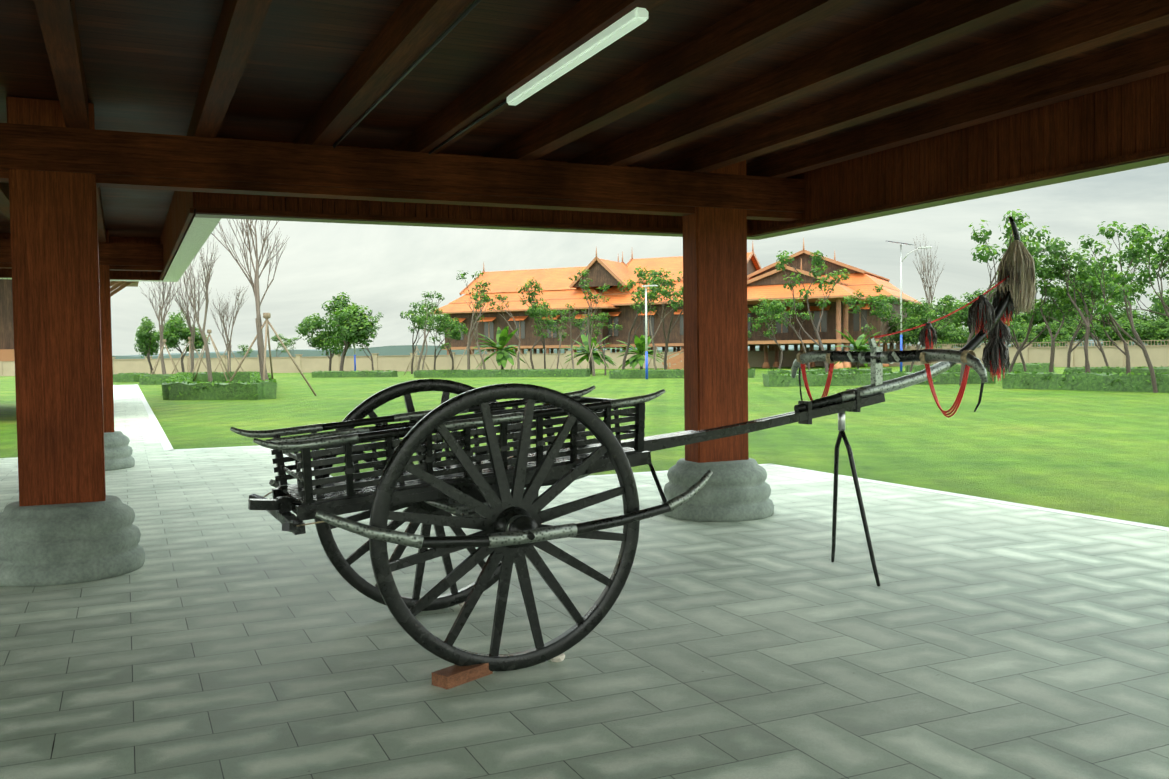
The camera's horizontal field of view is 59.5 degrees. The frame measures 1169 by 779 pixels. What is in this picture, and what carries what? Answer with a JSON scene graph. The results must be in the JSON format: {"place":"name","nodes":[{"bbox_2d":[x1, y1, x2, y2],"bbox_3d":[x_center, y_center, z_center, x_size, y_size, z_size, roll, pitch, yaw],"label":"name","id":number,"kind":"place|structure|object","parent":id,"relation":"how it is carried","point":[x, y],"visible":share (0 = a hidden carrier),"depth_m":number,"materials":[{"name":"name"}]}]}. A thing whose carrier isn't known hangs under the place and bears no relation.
{"place":"outdoors","nodes":[
{"label":"outdoors","id":0,"kind":"place"},
{"bbox_2d":[0,279,138,360],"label":"khmer house","id":1,"kind":"structure","parent":0,"point":[6,330],"depth_m":26.16,"materials":[{"name":"brown wood"}]},
{"bbox_2d":[0,366,1168,526],"bbox_3d":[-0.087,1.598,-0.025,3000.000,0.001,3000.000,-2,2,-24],"label":"lawn ground","id":2,"kind":"structure","parent":0,"point":[1101,453],"depth_m":20.83,"materials":[{"name":"green plant"}]},
{"bbox_2d":[113,372,151,381],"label":"hedge","id":3,"kind":"object","parent":2,"relation":"on","point":[126,377],"visible":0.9,"depth_m":72.00,"materials":[{"name":"green plant"}]},
{"bbox_2d":[134,317,163,373],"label":"dense tree","id":4,"kind":"object","parent":2,"relation":"on","point":[147,344],"visible":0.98,"depth_m":84.70,"materials":[{"name":"green plant"}]},
{"bbox_2d":[138,374,173,384],"bbox_3d":[-26.769,-0.693,65.240,2.790,0.721,1.819,-1,2,0],"label":"hedge","id":5,"kind":"object","parent":2,"relation":"on","point":[152,379],"visible":0.54,"depth_m":64.44,"materials":[{"name":"green plant"}]},
{"bbox_2d":[139,279,180,374],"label":"bare tree","id":6,"kind":"object","parent":2,"relation":"on","point":[161,326],"visible":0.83,"depth_m":65.95,"materials":[{"name":"brown plant"}]},
{"bbox_2d":[161,372,193,399],"bbox_3d":[-21.449,-0.423,54.395,1.139,0.799,30.416,-2,2,-21],"label":"hedge","id":7,"kind":"object","parent":2,"relation":"on","point":[182,377],"visible":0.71,"depth_m":43.12,"materials":[{"name":"green plant"}]},
{"bbox_2d":[158,310,209,372],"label":"dense tree","id":8,"kind":"object","parent":2,"relation":"on","point":[176,330],"visible":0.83,"depth_m":82.53,"materials":[{"name":"green plant"}]},
{"bbox_2d":[166,271,211,373],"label":"bare tree","id":9,"kind":"object","parent":2,"relation":"on","point":[191,339],"visible":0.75,"depth_m":68.15,"materials":[{"name":"brown plant"}]},
{"bbox_2d":[182,239,230,381],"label":"bare tree","id":10,"kind":"object","parent":2,"relation":"on","point":[203,335],"visible":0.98,"depth_m":65.50,"materials":[{"name":"brown plant"}]},
{"bbox_2d":[168,380,263,399],"bbox_3d":[-14.253,0.011,39.857,3.807,0.759,1.110,0,2,10],"label":"hedge","id":11,"kind":"object","parent":2,"relation":"on","point":[216,390],"visible":0.98,"depth_m":39.42,"materials":[{"name":"green plant"}]},
{"bbox_2d":[193,371,250,382],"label":"hedge","id":12,"kind":"object","parent":2,"relation":"on","point":[218,377],"visible":0.6,"depth_m":67.44,"materials":[{"name":"green plant"}]},
{"bbox_2d":[210,286,248,371],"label":"bare tree","id":13,"kind":"object","parent":2,"relation":"on","point":[228,347],"visible":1,"depth_m":68.30,"materials":[{"name":"brown plant"}]},
{"bbox_2d":[249,371,276,398],"bbox_3d":[-16.944,-0.435,53.419,1.134,0.774,29.315,-1,2,-18],"label":"hedge","id":14,"kind":"object","parent":2,"relation":"on","point":[269,388],"visible":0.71,"depth_m":39.64,"materials":[{"name":"green plant"}]},
{"bbox_2d":[211,219,316,395],"bbox_3d":[-13.642,-4.336,42.538,4.970,9.296,3.376,1,3,40],"label":"bare tree","id":15,"kind":"object","parent":2,"relation":"on","point":[261,347],"visible":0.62,"depth_m":42.42,"materials":[{"name":"brown plant"}]},
{"bbox_2d":[270,333,292,356],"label":"sparse tree","id":16,"kind":"object","parent":2,"relation":"on","point":[277,339],"visible":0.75,"depth_m":119.98,"materials":[{"name":"green plant"}]},
{"bbox_2d":[277,337,299,354],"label":"sparse tree","id":17,"kind":"object","parent":2,"relation":"on","point":[289,341],"visible":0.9,"depth_m":116.72,"materials":[{"name":"green plant"}]},
{"bbox_2d":[296,314,352,370],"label":"dense tree","id":18,"kind":"object","parent":2,"relation":"on","point":[322,340],"visible":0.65,"depth_m":92.58,"materials":[{"name":"green plant"}]},
{"bbox_2d":[308,292,378,370],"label":"dense tree","id":19,"kind":"object","parent":2,"relation":"on","point":[353,322],"visible":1,"depth_m":85.09,"materials":[{"name":"green plant"}]},
{"bbox_2d":[312,370,397,377],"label":"hedge","id":20,"kind":"object","parent":2,"relation":"on","point":[344,374],"visible":1,"depth_m":79.25,"materials":[{"name":"green plant"}]},
{"bbox_2d":[359,312,382,369],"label":"sparse tree","id":21,"kind":"object","parent":2,"relation":"on","point":[371,359],"visible":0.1,"depth_m":93.75,"materials":[{"name":"green plant"}]},
{"bbox_2d":[400,301,439,373],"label":"sparse tree","id":22,"kind":"object","parent":2,"relation":"on","point":[422,310],"visible":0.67,"depth_m":89.16,"materials":[{"name":"green plant"}]},
{"bbox_2d":[404,290,444,374],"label":"sparse tree","id":23,"kind":"object","parent":2,"relation":"on","point":[431,306],"visible":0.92,"depth_m":85.26,"materials":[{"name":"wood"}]},
{"bbox_2d":[414,309,467,369],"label":"sparse tree","id":24,"kind":"object","parent":2,"relation":"on","point":[439,331],"visible":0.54,"depth_m":89.04,"materials":[{"name":"green plant"}]},
{"bbox_2d":[416,307,467,369],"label":"sparse tree","id":25,"kind":"object","parent":2,"relation":"on","point":[453,333],"visible":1,"depth_m":81.70,"materials":[{"name":"green plant"}]},
{"bbox_2d":[456,270,495,369],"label":"sparse tree","id":26,"kind":"object","parent":2,"relation":"on","point":[485,299],"visible":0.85,"depth_m":78.83,"materials":[{"name":"green plant"}]},
{"bbox_2d":[465,292,497,369],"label":"sparse tree","id":27,"kind":"object","parent":2,"relation":"on","point":[476,296],"visible":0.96,"depth_m":77.39,"materials":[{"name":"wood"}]},
{"bbox_2d":[473,326,524,369],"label":"palm tree","id":28,"kind":"object","parent":2,"relation":"on","point":[503,338],"visible":0.88,"depth_m":79.25,"materials":[{"name":"green plant"}]},
{"bbox_2d":[414,368,589,377],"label":"house hedge","id":29,"kind":"object","parent":2,"relation":"on","point":[472,373],"depth_m":72.67,"materials":[{"name":"green plant"}]},
{"bbox_2d":[482,294,529,368],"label":"sparse tree","id":30,"kind":"object","parent":2,"relation":"on","point":[501,298],"visible":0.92,"depth_m":79.20,"materials":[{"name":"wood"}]},
{"bbox_2d":[516,276,549,368],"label":"sparse tree","id":31,"kind":"object","parent":2,"relation":"on","point":[537,286],"visible":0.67,"depth_m":78.84,"materials":[{"name":"green plant"}]},
{"bbox_2d":[525,301,566,368],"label":"sparse tree","id":32,"kind":"object","parent":2,"relation":"on","point":[539,311],"visible":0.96,"depth_m":77.67,"materials":[{"name":"green plant"}]},
{"bbox_2d":[550,309,568,368],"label":"sparse tree","id":33,"kind":"object","parent":2,"relation":"on","point":[562,327],"visible":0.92,"depth_m":74.71,"materials":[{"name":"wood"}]},
{"bbox_2d":[561,303,597,368],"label":"sparse tree","id":34,"kind":"object","parent":2,"relation":"on","point":[569,311],"visible":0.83,"depth_m":73.73,"materials":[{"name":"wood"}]},
{"bbox_2d":[568,269,609,375],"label":"sparse tree","id":35,"kind":"object","parent":2,"relation":"on","point":[589,293],"visible":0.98,"depth_m":71.94,"materials":[{"name":"green plant"}]},
{"bbox_2d":[563,332,616,373],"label":"palm tree","id":36,"kind":"object","parent":2,"relation":"on","point":[597,358],"visible":0.88,"depth_m":79.47,"materials":[{"name":"green plant"}]},
{"bbox_2d":[567,312,622,374],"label":"sparse tree","id":37,"kind":"object","parent":2,"relation":"on","point":[600,317],"visible":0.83,"depth_m":75.32,"materials":[{"name":"green plant"}]},
{"bbox_2d":[112,338,1166,358],"bbox_3d":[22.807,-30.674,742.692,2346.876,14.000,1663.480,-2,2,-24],"label":"boundary wall","id":38,"kind":"structure","parent":2,"relation":"on","point":[394,350],"depth_m":411.76,"materials":[{"name":"grey concrete"}]},
{"bbox_2d":[616,335,664,369],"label":"palm tree","id":39,"kind":"object","parent":2,"relation":"on","point":[633,361],"visible":0.88,"depth_m":76.30,"materials":[{"name":"green plant"}]},
{"bbox_2d":[617,265,669,369],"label":"sparse tree","id":40,"kind":"object","parent":2,"relation":"on","point":[644,276],"visible":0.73,"depth_m":70.22,"materials":[{"name":"green plant"}]},
{"bbox_2d":[642,285,657,378],"bbox_3d":[3.990,-3.484,62.073,0.900,5.717,0.350,0,2,25],"label":"lamp post","id":41,"kind":"object","parent":2,"relation":"on","point":[646,355],"visible":1,"depth_m":62.13,"materials":[{"name":"grey metal"}]},
{"bbox_2d":[630,285,677,369],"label":"sparse tree","id":42,"kind":"object","parent":2,"relation":"on","point":[654,352],"visible":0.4,"depth_m":69.81,"materials":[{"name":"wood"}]},
{"bbox_2d":[631,268,682,369],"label":"sparse tree","id":43,"kind":"object","parent":2,"relation":"on","point":[673,303],"visible":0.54,"depth_m":67.11,"materials":[{"name":"green plant"}]},
{"bbox_2d":[431,237,921,369],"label":"house","id":44,"kind":"structure","parent":2,"relation":"on","point":[560,290],"depth_m":108.25,"materials":[{"name":"orange tile"}]},
{"bbox_2d":[609,368,754,378],"bbox_3d":[6.058,-1.032,64.013,9.134,0.627,1.220,0,2,13],"label":"house hedge","id":45,"kind":"object","parent":2,"relation":"on","point":[640,374],"depth_m":63.98,"materials":[{"name":"green plant"}]},
{"bbox_2d":[747,296,785,368],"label":"sparse tree","id":46,"kind":"object","parent":2,"relation":"on","point":[773,308],"visible":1,"depth_m":65.18,"materials":[{"name":"green plant"}]},
{"bbox_2d":[763,298,813,369],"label":"sparse tree","id":47,"kind":"object","parent":2,"relation":"on","point":[791,301],"visible":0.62,"depth_m":73.56,"materials":[{"name":"green plant"}]},
{"bbox_2d":[775,250,849,372],"bbox_3d":[11.672,-3.698,52.249,4.760,6.659,2.749,-2,2,-29],"label":"sparse tree","id":48,"kind":"object","parent":2,"relation":"on","point":[817,258],"visible":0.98,"depth_m":51.93,"materials":[{"name":"green plant"}]},
{"bbox_2d":[767,367,891,374],"bbox_3d":[14.191,-0.964,59.119,7.348,0.620,1.224,-1,2,-14],"label":"house hedge","id":49,"kind":"object","parent":2,"relation":"on","point":[822,370],"depth_m":58.72,"materials":[{"name":"green plant"}]},
{"bbox_2d":[831,329,881,368],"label":"palm tree","id":50,"kind":"object","parent":2,"relation":"on","point":[858,343],"visible":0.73,"depth_m":70.47,"materials":[{"name":"green plant"}]},
{"bbox_2d":[762,369,995,386],"bbox_3d":[13.413,-0.541,46.541,10.499,0.683,1.221,-1,2,-3],"label":"hedge","id":51,"kind":"object","parent":2,"relation":"on","point":[788,380],"visible":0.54,"depth_m":46.01,"materials":[{"name":"green plant"}]},
{"bbox_2d":[842,284,926,346],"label":"sparse tree","id":52,"kind":"object","parent":2,"relation":"on","point":[881,309],"visible":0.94,"depth_m":56.77,"materials":[{"name":"green plant"}]},
{"bbox_2d":[887,241,931,370],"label":"solar lamp post","id":53,"kind":"object","parent":2,"relation":"on","point":[901,261],"visible":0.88,"depth_m":68.47,"materials":[{"name":"grey"}]},
{"bbox_2d":[888,306,937,348],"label":"dense tree","id":54,"kind":"object","parent":2,"relation":"on","point":[911,337],"visible":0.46,"depth_m":96.48,"materials":[{"name":"green plant"}]},
{"bbox_2d":[913,234,941,364],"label":"bare tree","id":55,"kind":"object","parent":2,"relation":"on","point":[931,292],"visible":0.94,"depth_m":67.08,"materials":[{"name":"brown plant"}]},
{"bbox_2d":[907,299,967,347],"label":"dense tree","id":56,"kind":"object","parent":2,"relation":"on","point":[961,317],"visible":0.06,"depth_m":113.97,"materials":[{"name":"green plant"}]},
{"bbox_2d":[909,294,967,371],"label":"sparse tree","id":57,"kind":"object","parent":2,"relation":"on","point":[939,310],"visible":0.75,"depth_m":56.18,"materials":[{"name":"green plant"}]},
{"bbox_2d":[923,324,968,347],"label":"bush","id":58,"kind":"object","parent":2,"relation":"on","point":[957,335],"visible":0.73,"depth_m":96.17,"materials":[{"name":"green plant"}]},
{"bbox_2d":[937,313,967,337],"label":"bush","id":59,"kind":"object","parent":2,"relation":"on","point":[962,323],"visible":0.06,"depth_m":114.66,"materials":[{"name":"green plant"}]},
{"bbox_2d":[956,327,988,347],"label":"bush","id":60,"kind":"object","parent":2,"relation":"on","point":[965,343],"visible":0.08,"depth_m":97.31,"materials":[{"name":"green plant"}]},
{"bbox_2d":[905,362,1053,374],"bbox_3d":[24.202,-1.266,62.553,9.118,0.721,1.445,-1,2,-7],"label":"hedge","id":61,"kind":"object","parent":2,"relation":"on","point":[1038,367],"visible":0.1,"depth_m":62.22,"materials":[{"name":"green plant"}]},
{"bbox_2d":[958,282,1020,371],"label":"sparse tree","id":62,"kind":"object","parent":2,"relation":"on","point":[969,299],"visible":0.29,"depth_m":53.71,"materials":[{"name":"green plant"}]},
{"bbox_2d":[960,296,1026,371],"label":"sparse tree","id":63,"kind":"object","parent":2,"relation":"on","point":[1017,348],"visible":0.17,"depth_m":55.69,"materials":[{"name":"green plant"}]},
{"bbox_2d":[959,209,1063,385],"bbox_3d":[17.940,-3.775,43.511,3.823,7.260,5.472,0,2,9],"label":"sparse tree","id":64,"kind":"object","parent":2,"relation":"on","point":[1037,249],"visible":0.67,"depth_m":42.58,"materials":[{"name":"green plant"}]},
{"bbox_2d":[1005,322,1038,346],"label":"bush","id":65,"kind":"object","parent":2,"relation":"on","point":[1021,336],"visible":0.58,"depth_m":95.13,"materials":[{"name":"green plant"}]},
{"bbox_2d":[1009,304,1059,346],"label":"dense tree","id":66,"kind":"object","parent":2,"relation":"on","point":[1024,318],"visible":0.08,"depth_m":111.82,"materials":[{"name":"green plant"}]},
{"bbox_2d":[1008,271,1069,372],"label":"sparse tree","id":67,"kind":"object","parent":2,"relation":"on","point":[1051,289],"visible":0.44,"depth_m":45.43,"materials":[{"name":"green plant"}]},
{"bbox_2d":[1010,321,1072,346],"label":"bush","id":68,"kind":"object","parent":2,"relation":"on","point":[1041,337],"visible":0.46,"depth_m":95.86,"materials":[{"name":"green plant"}]},
{"bbox_2d":[1009,299,1096,337],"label":"dense tree","id":69,"kind":"object","parent":2,"relation":"on","point":[1068,322],"visible":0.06,"depth_m":112.57,"materials":[{"name":"green plant"}]},
{"bbox_2d":[1032,321,1090,346],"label":"bush","id":70,"kind":"object","parent":2,"relation":"on","point":[1081,333],"visible":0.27,"depth_m":97.02,"materials":[{"name":"green plant"}]},
{"bbox_2d":[1024,253,1105,372],"bbox_3d":[20.919,-3.132,44.908,3.672,5.800,3.769,1,2,33],"label":"sparse tree","id":71,"kind":"object","parent":2,"relation":"on","point":[1049,272],"visible":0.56,"depth_m":44.29,"materials":[{"name":"green plant"}]},
{"bbox_2d":[1045,288,1108,366],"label":"sparse tree","id":72,"kind":"object","parent":2,"relation":"on","point":[1100,345],"visible":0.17,"depth_m":49.88,"materials":[{"name":"green plant"}]},
{"bbox_2d":[1001,371,1168,392],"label":"hedge","id":73,"kind":"object","parent":2,"relation":"on","point":[1107,381],"visible":0.96,"depth_m":37.49,"materials":[{"name":"green plant"}]},
{"bbox_2d":[1042,237,1131,372],"bbox_3d":[20.937,-3.327,42.945,2.478,6.311,3.956,-1,2,-15],"label":"sparse tree","id":74,"kind":"object","parent":2,"relation":"on","point":[1086,278],"visible":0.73,"depth_m":42.63,"materials":[{"name":"green plant"}]},
{"bbox_2d":[1043,254,1137,367],"bbox_3d":[24.979,-3.696,50.166,4.398,6.440,3.335,-2,2,-25],"label":"sparse tree","id":75,"kind":"object","parent":2,"relation":"on","point":[1070,349],"visible":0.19,"depth_m":50.22,"materials":[{"name":"green plant"}]},
{"bbox_2d":[1044,250,1154,374],"bbox_3d":[22.586,-3.144,44.951,4.809,5.761,3.647,-1,2,-2],"label":"sparse tree","id":76,"kind":"object","parent":2,"relation":"on","point":[1065,302],"visible":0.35,"depth_m":44.54,"materials":[{"name":"green plant"}]},
{"bbox_2d":[1068,320,1133,345],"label":"bush","id":77,"kind":"object","parent":2,"relation":"on","point":[1117,338],"visible":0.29,"depth_m":96.12,"materials":[{"name":"green plant"}]},
{"bbox_2d":[1072,307,1144,345],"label":"dense tree","id":78,"kind":"object","parent":2,"relation":"on","point":[1105,320],"visible":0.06,"depth_m":112.24,"materials":[{"name":"green plant"}]},
{"bbox_2d":[1064,366,1168,374],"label":"hedge","id":79,"kind":"object","parent":2,"relation":"on","point":[1136,370],"visible":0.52,"depth_m":47.20,"materials":[{"name":"green plant"}]},
{"bbox_2d":[1077,221,1157,392],"bbox_3d":[18.815,-2.814,35.835,2.414,5.848,4.181,1,3,41],"label":"sparse tree","id":80,"kind":"object","parent":2,"relation":"on","point":[1098,265],"visible":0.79,"depth_m":35.35,"materials":[{"name":"green plant"}]},
{"bbox_2d":[1093,226,1168,318],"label":"sparse tree","id":81,"kind":"object","parent":2,"relation":"on","point":[1159,258],"visible":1,"depth_m":32.69,"materials":[{"name":"green plant"}]},
{"bbox_2d":[1099,318,1167,345],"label":"dense tree","id":82,"kind":"object","parent":2,"relation":"on","point":[1126,325],"visible":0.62,"depth_m":95.01,"materials":[{"name":"green plant"}]},
{"bbox_2d":[1107,299,1167,344],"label":"dense tree","id":83,"kind":"object","parent":2,"relation":"on","point":[1135,316],"visible":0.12,"depth_m":111.79,"materials":[{"name":"green plant"}]},
{"bbox_2d":[1134,318,1168,344],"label":"bush","id":84,"kind":"object","parent":2,"relation":"on","point":[1150,327],"visible":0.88,"depth_m":95.14,"materials":[{"name":"green plant"}]},
{"bbox_2d":[1146,309,1168,324],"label":"bush","id":85,"kind":"object","parent":2,"relation":"on","point":[1158,315],"visible":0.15,"depth_m":111.46,"materials":[{"name":"green plant"}]},
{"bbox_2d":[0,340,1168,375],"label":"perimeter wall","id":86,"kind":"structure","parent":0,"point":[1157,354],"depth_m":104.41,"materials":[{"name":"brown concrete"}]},
{"bbox_2d":[0,385,1168,778],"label":"patio pavers","id":87,"kind":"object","parent":0,"point":[828,739],"visible":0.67,"depth_m":5.37,"materials":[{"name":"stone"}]},
{"bbox_2d":[0,431,773,586],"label":"column bases","id":88,"kind":"object","parent":87,"relation":"on","point":[56,544],"depth_m":7.38,"materials":[{"name":"stone"}]},
{"bbox_2d":[6,97,748,505],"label":"columns","id":89,"kind":"structure","parent":88,"relation":"on","point":[62,345],"depth_m":7.47,"materials":[{"name":"brown wood"}]},
{"bbox_2d":[0,123,804,271],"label":"beams","id":90,"kind":"structure","parent":89,"relation":"on","point":[127,160],"depth_m":8.40,"materials":[{"name":"brown wood"}]},
{"bbox_2d":[0,0,1168,241],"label":"joists","id":91,"kind":"object","parent":90,"relation":"on","point":[408,34],"visible":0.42,"depth_m":6.51,"materials":[{"name":"brown wood"}]},
{"bbox_2d":[333,0,506,153],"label":"conduit","id":92,"kind":"object","parent":91,"relation":"attached to","point":[424,54],"visible":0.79,"depth_m":6.35,"materials":[{"name":"grey metal"}]},
{"bbox_2d":[507,7,647,105],"bbox_3d":[-0.097,-1.856,5.819,0.075,0.060,1.850,-2,2,-24],"label":"fluorescent light","id":93,"kind":"object","parent":91,"relation":"attached to","point":[621,27],"visible":0.98,"depth_m":5.58,"materials":[{"name":"white plastic"}]},
{"bbox_2d":[0,0,1168,237],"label":"ceiling boards","id":94,"kind":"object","parent":91,"relation":"on","point":[144,64],"depth_m":6.66,"materials":[{"name":"brown wood"}]},
{"bbox_2d":[0,72,1168,276],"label":"skirt planks","id":95,"kind":"object","parent":91,"relation":"attached to","point":[1125,119],"visible":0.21,"depth_m":8.50,"materials":[{"name":"brown wood"}]},
{"bbox_2d":[0,146,1168,279],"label":"skirt trim","id":96,"kind":"structure","parent":95,"relation":"attached to","point":[1039,175],"depth_m":9.10,"materials":[{"name":"brown wood"}]},
{"bbox_2d":[0,155,1168,281],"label":"roof edge","id":97,"kind":"object","parent":95,"relation":"attached to","point":[200,229],"visible":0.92,"depth_m":9.41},
{"bbox_2d":[6,141,1168,280],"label":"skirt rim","id":98,"kind":"object","parent":91,"relation":"attached to","point":[518,226],"visible":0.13,"depth_m":9.24,"materials":[{"name":"brown wood"}]},
{"bbox_2d":[431,663,492,689],"bbox_3d":[-0.588,1.367,4.926,0.110,0.060,0.300,1,3,39],"label":"wheel chock","id":99,"kind":"object","parent":87,"relation":"on","point":[450,677],"visible":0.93,"depth_m":4.86,"materials":[{"name":"brown wood"}]},
{"bbox_2d":[458,602,564,661],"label":"wheel stones","id":100,"kind":"object","parent":87,"relation":"on","point":[560,657],"visible":0.35,"depth_m":5.17,"materials":[{"name":"white stone"}]},
{"bbox_2d":[230,216,1035,670],"bbox_3d":[0.777,0.074,6.325,5.558,2.522,1.871,-2,2,-26],"label":"ox cart","id":101,"kind":"object","parent":87,"relation":"on","point":[468,486],"visible":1,"depth_m":5.23,"materials":[{"name":"black paint"}]},
{"bbox_2d":[113,384,1168,530],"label":"patio kerb","id":102,"kind":"structure","parent":87,"relation":"on","point":[164,441],"depth_m":11.91,"materials":[{"name":"white concrete"}]},
{"bbox_2d":[110,162,1168,355],"label":"sky","id":103,"kind":"structure","parent":0,"point":[385,269],"materials":[{"name":"white"}]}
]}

